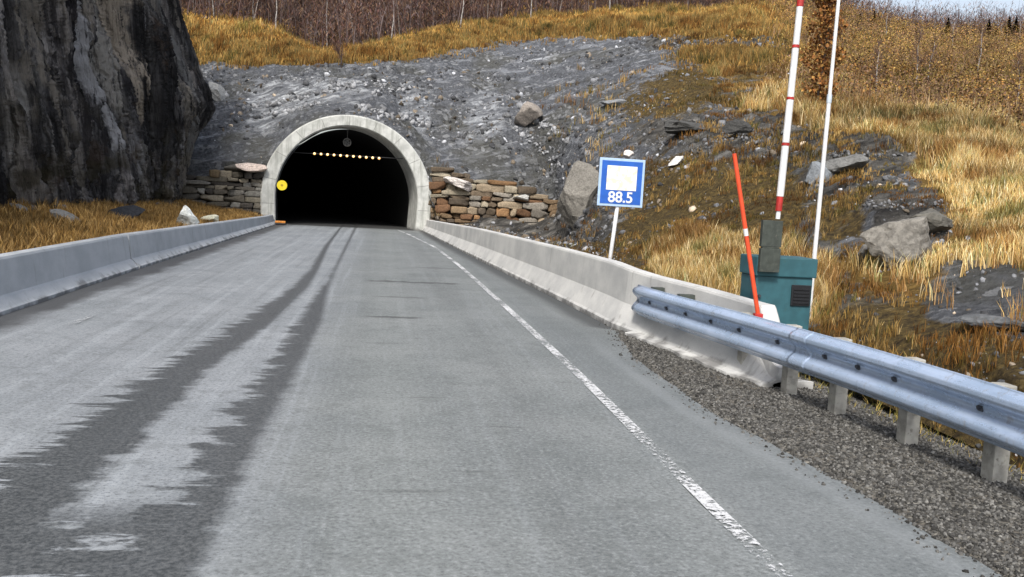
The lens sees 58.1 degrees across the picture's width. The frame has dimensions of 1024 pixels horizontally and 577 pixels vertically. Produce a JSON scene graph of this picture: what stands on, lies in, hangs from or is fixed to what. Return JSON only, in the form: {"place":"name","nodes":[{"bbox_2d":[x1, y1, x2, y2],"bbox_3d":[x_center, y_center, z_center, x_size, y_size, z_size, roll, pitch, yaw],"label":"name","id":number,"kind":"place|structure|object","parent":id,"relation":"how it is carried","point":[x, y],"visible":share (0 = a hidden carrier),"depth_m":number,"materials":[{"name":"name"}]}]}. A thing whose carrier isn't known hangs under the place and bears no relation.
{"place":"outdoors","nodes":[
{"label":"outdoors","id":0,"kind":"place"},
{"bbox_2d":[0,0,215,209],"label":"rock cliff","id":1,"kind":"structure","parent":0,"point":[110,100],"depth_m":30.84,"materials":[{"name":"grey stone"}]},
{"bbox_2d":[0,198,260,253],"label":"grass verge","id":2,"kind":"object","parent":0,"point":[59,227],"depth_m":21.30,"materials":[{"name":"brown plant"}]},
{"bbox_2d":[9,203,27,210],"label":"boulder","id":3,"kind":"object","parent":2,"relation":"on","point":[19,205],"visible":0.47,"depth_m":22.73,"materials":[{"name":"stone"}]},
{"bbox_2d":[49,209,78,221],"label":"boulder","id":4,"kind":"object","parent":2,"relation":"on","point":[61,212],"visible":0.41,"depth_m":21.97,"materials":[{"name":"stone"}]},
{"bbox_2d":[27,200,186,209],"bbox_3d":[-11.642,-1.556,20.198,5.554,1.226,54.959,2,6,-8],"label":"cliff foot rubble","id":5,"kind":"object","parent":2,"relation":"on","point":[32,206],"visible":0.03,"depth_m":25.18,"materials":[{"name":"stone"}]},
{"bbox_2d":[107,205,144,217],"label":"boulder","id":6,"kind":"object","parent":2,"relation":"on","point":[132,211],"visible":0.56,"depth_m":26.61,"materials":[{"name":"stone"}]},
{"bbox_2d":[176,205,199,224],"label":"boulder","id":7,"kind":"object","parent":2,"relation":"on","point":[186,215],"visible":0.69,"depth_m":28.16,"materials":[{"name":"stone"}]},
{"bbox_2d":[201,214,218,221],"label":"boulder","id":8,"kind":"object","parent":2,"relation":"on","point":[214,216],"visible":0.47,"depth_m":32.86,"materials":[{"name":"stone"}]},
{"bbox_2d":[181,164,263,214],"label":"stone wall","id":9,"kind":"structure","parent":2,"relation":"on","point":[221,185],"depth_m":45.69,"materials":[{"name":"grey stone"}]},
{"bbox_2d":[235,163,267,171],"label":"boulder","id":10,"kind":"object","parent":9,"relation":"on","point":[250,167],"visible":1,"depth_m":45.30,"materials":[{"name":"stone"}]},
{"bbox_2d":[187,159,263,208],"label":"earth bank","id":11,"kind":"structure","parent":0,"point":[197,167],"depth_m":46.01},
{"bbox_2d":[277,200,411,229],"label":"tunnel road","id":12,"kind":"structure","parent":0,"point":[290,213],"depth_m":58.17,"materials":[{"name":"black asphalt"}]},
{"bbox_2d":[430,187,543,216],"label":"earth bank","id":13,"kind":"structure","parent":0,"point":[540,190],"depth_m":48.20,"materials":[{"name":"soil"}]},
{"bbox_2d":[0,225,1001,576],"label":"road","id":14,"kind":"structure","parent":0,"point":[302,401],"depth_m":7.33,"materials":[{"name":"grey asphalt"}]},
{"bbox_2d":[0,234,138,315],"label":"concrete barrier","id":15,"kind":"object","parent":14,"relation":"on","point":[31,276],"visible":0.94,"depth_m":15.44,"materials":[{"name":"grey concrete"}]},
{"bbox_2d":[64,238,267,326],"bbox_3d":[-7.584,-0.845,24.492,0.127,0.001,29.500,2,6,-8],"label":"faded edge marking","id":16,"kind":"object","parent":14,"relation":"on","point":[82,319],"visible":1,"depth_m":12.93,"materials":[{"name":"grey paint"}]},
{"bbox_2d":[121,214,275,268],"bbox_3d":[-10.170,-2.159,33.074,0.530,0.844,26.310,2,6,-8],"label":"concrete barrier","id":17,"kind":"object","parent":14,"relation":"on","point":[149,247],"visible":0.9,"depth_m":25.27,"materials":[{"name":"grey concrete"}]},
{"bbox_2d":[275,221,285,224],"bbox_3d":[-11.418,-3.238,45.380,0.560,0.190,0.240,2,6,-8],"label":"lane marker","id":18,"kind":"object","parent":14,"relation":"on","point":[280,222],"visible":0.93,"depth_m":45.29,"materials":[{"name":"orange plastic"}]},
{"bbox_2d":[398,230,792,575],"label":"edge marking","id":19,"kind":"object","parent":14,"relation":"on","point":[702,495],"visible":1,"depth_m":7.82,"materials":[{"name":"white paint"}]},
{"bbox_2d":[422,220,781,386],"bbox_3d":[-0.823,-1.345,28.733,0.808,1.107,37.728,2,6,-12],"label":"concrete barrier","id":20,"kind":"object","parent":14,"relation":"on","point":[598,288],"visible":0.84,"depth_m":15.97,"materials":[{"name":"grey concrete"}]},
{"bbox_2d":[732,153,762,317],"bbox_3d":[2.755,-0.461,10.740,0.564,2.186,0.070,2,6,-8],"label":"snow stake","id":21,"kind":"object","parent":20,"relation":"on","point":[757,313],"visible":0.75,"depth_m":10.70,"materials":[{"name":"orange plastic"}]},
{"bbox_2d":[182,0,1023,468],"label":"hillside","id":22,"kind":"structure","parent":0,"point":[268,134],"depth_m":47.32,"materials":[{"name":"grey stone"}]},
{"bbox_2d":[208,82,226,100],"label":"boulder","id":23,"kind":"object","parent":22,"relation":"on","point":[218,91],"visible":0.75,"depth_m":52.66,"materials":[{"name":"stone"}]},
{"bbox_2d":[271,0,276,27],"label":"birch tree","id":24,"kind":"object","parent":22,"relation":"on","point":[275,11],"visible":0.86,"depth_m":65.44,"materials":[{"name":"white plant"}]},
{"bbox_2d":[318,0,336,45],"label":"birch tree","id":25,"kind":"object","parent":22,"relation":"on","point":[328,6],"visible":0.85,"depth_m":70.50,"materials":[{"name":"grey plant"}]},
{"bbox_2d":[331,40,344,67],"bbox_3d":[-10.573,-14.405,56.522,1.031,2.094,1.014,-10,7,-7],"label":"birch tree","id":26,"kind":"object","parent":22,"relation":"on","point":[336,49],"visible":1,"depth_m":56.49,"materials":[{"name":"brown plant"}]},
{"bbox_2d":[260,115,430,230],"bbox_3d":[-20.929,-10.347,82.272,9.803,8.000,78.529,1,6,-21],"label":"tunnel portal","id":27,"kind":"object","parent":22,"relation":"on","point":[389,189],"visible":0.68,"depth_m":55.99,"materials":[{"name":"concrete"}]},
{"bbox_2d":[275,180,286,189],"bbox_3d":[-11.481,-5.137,45.870,0.570,0.500,0.074,2,6,-8],"label":"round sign","id":28,"kind":"object","parent":27,"relation":"attached to","point":[281,184],"visible":1,"depth_m":45.84,"materials":[{"name":"metal"}]},
{"bbox_2d":[291,152,402,158],"bbox_3d":[-8.398,-6.744,46.897,5.800,0.174,0.170,2,6,-8],"label":"light row","id":29,"kind":"object","parent":27,"relation":"attached to","point":[327,154],"visible":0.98,"depth_m":46.90,"materials":[{"name":"plastic"}]},
{"bbox_2d":[343,130,351,146],"bbox_3d":[-8.448,-7.702,47.292,0.420,0.830,0.500,2,6,-8],"label":"ceiling fan","id":30,"kind":"object","parent":27,"relation":"hanging from","point":[345,140],"visible":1,"depth_m":47.15,"materials":[{"name":"metal"}]},
{"bbox_2d":[383,0,404,35],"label":"birch tree","id":31,"kind":"object","parent":22,"relation":"on","point":[393,13],"visible":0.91,"depth_m":67.93,"materials":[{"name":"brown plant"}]},
{"bbox_2d":[460,0,465,26],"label":"birch tree","id":32,"kind":"object","parent":22,"relation":"on","point":[462,12],"visible":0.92,"depth_m":71.31,"materials":[{"name":"white plant"}]},
{"bbox_2d":[428,167,557,224],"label":"stone wall","id":33,"kind":"structure","parent":22,"relation":"on","point":[459,202],"depth_m":47.34,"materials":[{"name":"brown stone"}]},
{"bbox_2d":[443,176,471,191],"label":"boulder","id":34,"kind":"object","parent":33,"relation":"on","point":[462,184],"visible":0.99,"depth_m":46.73,"materials":[{"name":"stone"}]},
{"bbox_2d":[512,194,528,200],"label":"boulder","id":35,"kind":"object","parent":33,"relation":"on","point":[525,197],"visible":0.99,"depth_m":47.16,"materials":[{"name":"stone"}]},
{"bbox_2d":[184,0,823,73],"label":"moor grass","id":36,"kind":"structure","parent":22,"relation":"on","point":[288,58],"depth_m":63.15,"materials":[{"name":"brown plant"}]},
{"bbox_2d":[514,101,542,126],"bbox_3d":[0.944,-9.915,52.533,1.646,1.449,1.380,2,6,-8],"label":"boulder","id":37,"kind":"object","parent":22,"relation":"on","point":[528,113],"visible":1,"depth_m":52.14,"materials":[{"name":"stone"}]},
{"bbox_2d":[557,161,598,229],"bbox_3d":[2.945,-3.653,37.864,2.049,3.180,1.651,2,6,-8],"label":"boulder","id":38,"kind":"object","parent":22,"relation":"on","point":[579,192],"visible":0.66,"depth_m":37.39,"materials":[{"name":"stone"}]},
{"bbox_2d":[179,0,1023,47],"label":"bare trees","id":39,"kind":"object","parent":22,"relation":"on","point":[467,3],"depth_m":74.13,"materials":[{"name":"brown plant"}]},
{"bbox_2d":[182,0,1023,469],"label":"golden grass","id":40,"kind":"structure","parent":22,"relation":"on","point":[970,164],"depth_m":26.47,"materials":[{"name":"plant"}]},
{"bbox_2d":[200,33,1023,469],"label":"scree stones","id":41,"kind":"object","parent":22,"relation":"on","point":[338,85],"visible":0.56,"depth_m":50.00,"materials":[{"name":"grey stone"}]},
{"bbox_2d":[600,99,625,106],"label":"boulder","id":42,"kind":"object","parent":22,"relation":"on","point":[618,101],"visible":0.92,"depth_m":48.05,"materials":[{"name":"stone"}]},
{"bbox_2d":[597,157,644,258],"bbox_3d":[1.908,-1.027,16.636,0.841,2.616,0.105,2,6,-8],"label":"information sign","id":43,"kind":"object","parent":22,"relation":"on","point":[620,182],"visible":1,"depth_m":16.51,"materials":[{"name":"blue metal"}]},
{"bbox_2d":[623,150,633,158],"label":"boulder","id":44,"kind":"object","parent":22,"relation":"on","point":[627,154],"visible":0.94,"depth_m":36.84,"materials":[{"name":"stone"}]},
{"bbox_2d":[668,156,682,165],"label":"boulder","id":45,"kind":"object","parent":22,"relation":"on","point":[675,160],"visible":0.99,"depth_m":30.65,"materials":[{"name":"stone"}]},
{"bbox_2d":[664,119,706,133],"bbox_3d":[6.449,-6.046,34.600,1.680,0.514,1.323,2,6,-8],"label":"boulder","id":46,"kind":"object","parent":22,"relation":"on","point":[672,126],"visible":0.88,"depth_m":34.10,"materials":[{"name":"stone"}]},
{"bbox_2d":[722,120,752,133],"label":"boulder","id":47,"kind":"object","parent":22,"relation":"on","point":[734,126],"visible":1,"depth_m":30.73,"materials":[{"name":"stone"}]},
{"bbox_2d":[804,161,834,184],"bbox_3d":[7.169,-2.646,21.450,0.628,0.626,0.565,7,7,32],"label":"boulder","id":48,"kind":"object","parent":22,"relation":"on","point":[813,173],"visible":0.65,"depth_m":21.31,"materials":[{"name":"stone"}]},
{"bbox_2d":[798,0,849,102],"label":"rowan bush","id":49,"kind":"object","parent":22,"relation":"on","point":[821,66],"visible":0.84,"depth_m":36.77,"materials":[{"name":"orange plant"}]},
{"bbox_2d":[810,0,839,320],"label":"white mast","id":50,"kind":"object","parent":22,"relation":"on","point":[822,171],"visible":0.85,"depth_m":12.28,"materials":[{"name":"metal"}]},
{"bbox_2d":[825,154,869,173],"bbox_3d":[7.748,-2.893,21.394,1.035,0.476,0.753,5,6,17],"label":"boulder","id":51,"kind":"object","parent":22,"relation":"on","point":[856,161],"visible":0.92,"depth_m":21.18,"materials":[{"name":"stone"}]},
{"bbox_2d":[704,0,1023,136],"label":"brush","id":52,"kind":"object","parent":22,"relation":"on","point":[991,92],"depth_m":51.28,"materials":[{"name":"plant"}]},
{"bbox_2d":[856,244,879,264],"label":"boulder","id":53,"kind":"object","parent":22,"relation":"on","point":[863,253],"visible":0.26,"depth_m":14.39,"materials":[{"name":"stone"}]},
{"bbox_2d":[870,34,886,91],"bbox_3d":[17.770,-10.744,45.025,1.004,3.320,1.008,2,6,-8],"label":"birch tree","id":54,"kind":"object","parent":22,"relation":"on","point":[879,51],"visible":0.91,"depth_m":44.91,"materials":[{"name":"brown plant"}]},
{"bbox_2d":[882,0,893,37],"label":"birch tree","id":55,"kind":"object","parent":22,"relation":"on","point":[888,15],"visible":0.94,"depth_m":69.04,"materials":[{"name":"white plant"}]},
{"bbox_2d":[860,216,931,268],"bbox_3d":[5.904,-0.683,14.047,0.883,0.872,0.863,9,8,44],"label":"boulder","id":56,"kind":"object","parent":22,"relation":"on","point":[896,239],"visible":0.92,"depth_m":13.73,"materials":[{"name":"stone"}]},
{"bbox_2d":[908,23,929,81],"bbox_3d":[21.070,-11.810,47.504,0.951,3.738,1.135,-2,7,-38],"label":"birch tree","id":57,"kind":"object","parent":22,"relation":"on","point":[915,46],"visible":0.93,"depth_m":47.49,"materials":[{"name":"brown plant"}]},
{"bbox_2d":[910,208,952,232],"bbox_3d":[6.665,-1.071,14.836,0.761,0.468,0.632,-1,7,-37],"label":"boulder","id":58,"kind":"object","parent":22,"relation":"on","point":[938,221],"visible":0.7,"depth_m":14.62,"materials":[{"name":"stone"}]},
{"bbox_2d":[925,33,940,77],"bbox_3d":[22.086,-11.818,48.349,1.008,3.320,1.004,5,6,21],"label":"birch tree","id":59,"kind":"object","parent":22,"relation":"on","point":[933,53],"visible":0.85,"depth_m":48.21,"materials":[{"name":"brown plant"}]},
{"bbox_2d":[931,9,938,30],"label":"bare tree","id":60,"kind":"object","parent":22,"relation":"on","point":[935,18],"visible":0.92,"depth_m":86.99,"materials":[{"name":"grey plant"}]},
{"bbox_2d":[942,17,951,37],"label":"conifer tree","id":61,"kind":"object","parent":22,"relation":"on","point":[948,23],"visible":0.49,"depth_m":85.85,"materials":[{"name":"green plant"}]},
{"bbox_2d":[947,12,958,44],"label":"birch tree","id":62,"kind":"object","parent":22,"relation":"on","point":[953,25],"visible":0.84,"depth_m":73.83,"materials":[{"name":"grey plant"}]},
{"bbox_2d":[970,19,989,69],"bbox_3d":[29.168,-14.981,57.535,1.135,3.738,0.951,2,6,-9],"label":"birch tree","id":63,"kind":"object","parent":22,"relation":"on","point":[980,48],"visible":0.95,"depth_m":57.56,"materials":[{"name":"brown plant"}]},
{"bbox_2d":[977,8,988,31],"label":"bare tree","id":64,"kind":"object","parent":22,"relation":"on","point":[981,19],"visible":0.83,"depth_m":84.45,"materials":[{"name":"grey plant"}]},
{"bbox_2d":[985,19,991,36],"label":"conifer tree","id":65,"kind":"object","parent":22,"relation":"on","point":[989,24],"visible":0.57,"depth_m":84.63,"materials":[{"name":"green plant"}]},
{"bbox_2d":[958,314,1023,330],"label":"boulder","id":66,"kind":"object","parent":22,"relation":"on","point":[972,319],"visible":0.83,"depth_m":9.93,"materials":[{"name":"stone"}]},
{"bbox_2d":[997,5,1005,29],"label":"bare tree","id":67,"kind":"object","parent":22,"relation":"on","point":[1000,25],"visible":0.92,"depth_m":83.45,"materials":[{"name":"grey plant"}]},
{"bbox_2d":[1003,17,1012,38],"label":"conifer tree","id":68,"kind":"object","parent":22,"relation":"on","point":[1009,25],"visible":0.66,"depth_m":82.75,"materials":[{"name":"green plant"}]},
{"bbox_2d":[1009,17,1019,37],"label":"conifer tree","id":69,"kind":"object","parent":22,"relation":"on","point":[1016,23],"visible":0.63,"depth_m":82.69,"materials":[{"name":"green plant"}]},
{"bbox_2d":[1009,50,1023,103],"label":"birch tree","id":70,"kind":"object","parent":22,"relation":"on","point":[1021,63],"visible":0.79,"depth_m":42.60,"materials":[{"name":"brown plant"}]},
{"bbox_2d":[1016,9,1023,40],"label":"bare tree","id":71,"kind":"object","parent":22,"relation":"on","point":[1019,15],"visible":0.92,"depth_m":82.70,"materials":[{"name":"grey plant"}]},
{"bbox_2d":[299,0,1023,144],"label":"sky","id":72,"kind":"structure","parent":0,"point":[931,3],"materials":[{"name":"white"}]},
{"bbox_2d":[620,333,1023,576],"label":"gravel shoulder","id":73,"kind":"object","parent":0,"point":[921,523],"visible":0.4,"depth_m":7.68},
{"bbox_2d":[624,331,813,388],"bbox_3d":[2.467,0.912,12.173,0.680,0.140,3.830,1,6,-20],"label":"mortar foot","id":74,"kind":"object","parent":73,"relation":"on","point":[684,354],"visible":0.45,"depth_m":11.59},
{"bbox_2d":[740,254,817,373],"bbox_3d":[3.389,0.386,11.932,0.806,1.609,0.564,2,6,-8],"label":"barrier cabinet","id":75,"kind":"object","parent":73,"relation":"on","point":[786,290],"visible":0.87,"depth_m":11.65,"materials":[{"name":"teal metal"}]},
{"bbox_2d":[757,0,803,272],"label":"gate arm","id":76,"kind":"object","parent":75,"relation":"attached to","point":[769,255],"visible":1,"depth_m":11.37},
{"bbox_2d":[600,323,1023,576],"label":"gravel stones","id":77,"kind":"object","parent":73,"relation":"on","point":[994,555],"visible":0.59,"depth_m":7.69,"materials":[{"name":"grey gravel"}]},
{"bbox_2d":[631,284,1023,483],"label":"guardrail","id":78,"kind":"object","parent":73,"relation":"on","point":[989,414],"visible":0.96,"depth_m":8.42,"materials":[{"name":"metal"}]},
{"bbox_2d":[798,372,1023,480],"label":"shoulder grass","id":79,"kind":"structure","parent":73,"relation":"on","point":[879,408],"depth_m":9.54,"materials":[{"name":"brown plant"}]}
]}

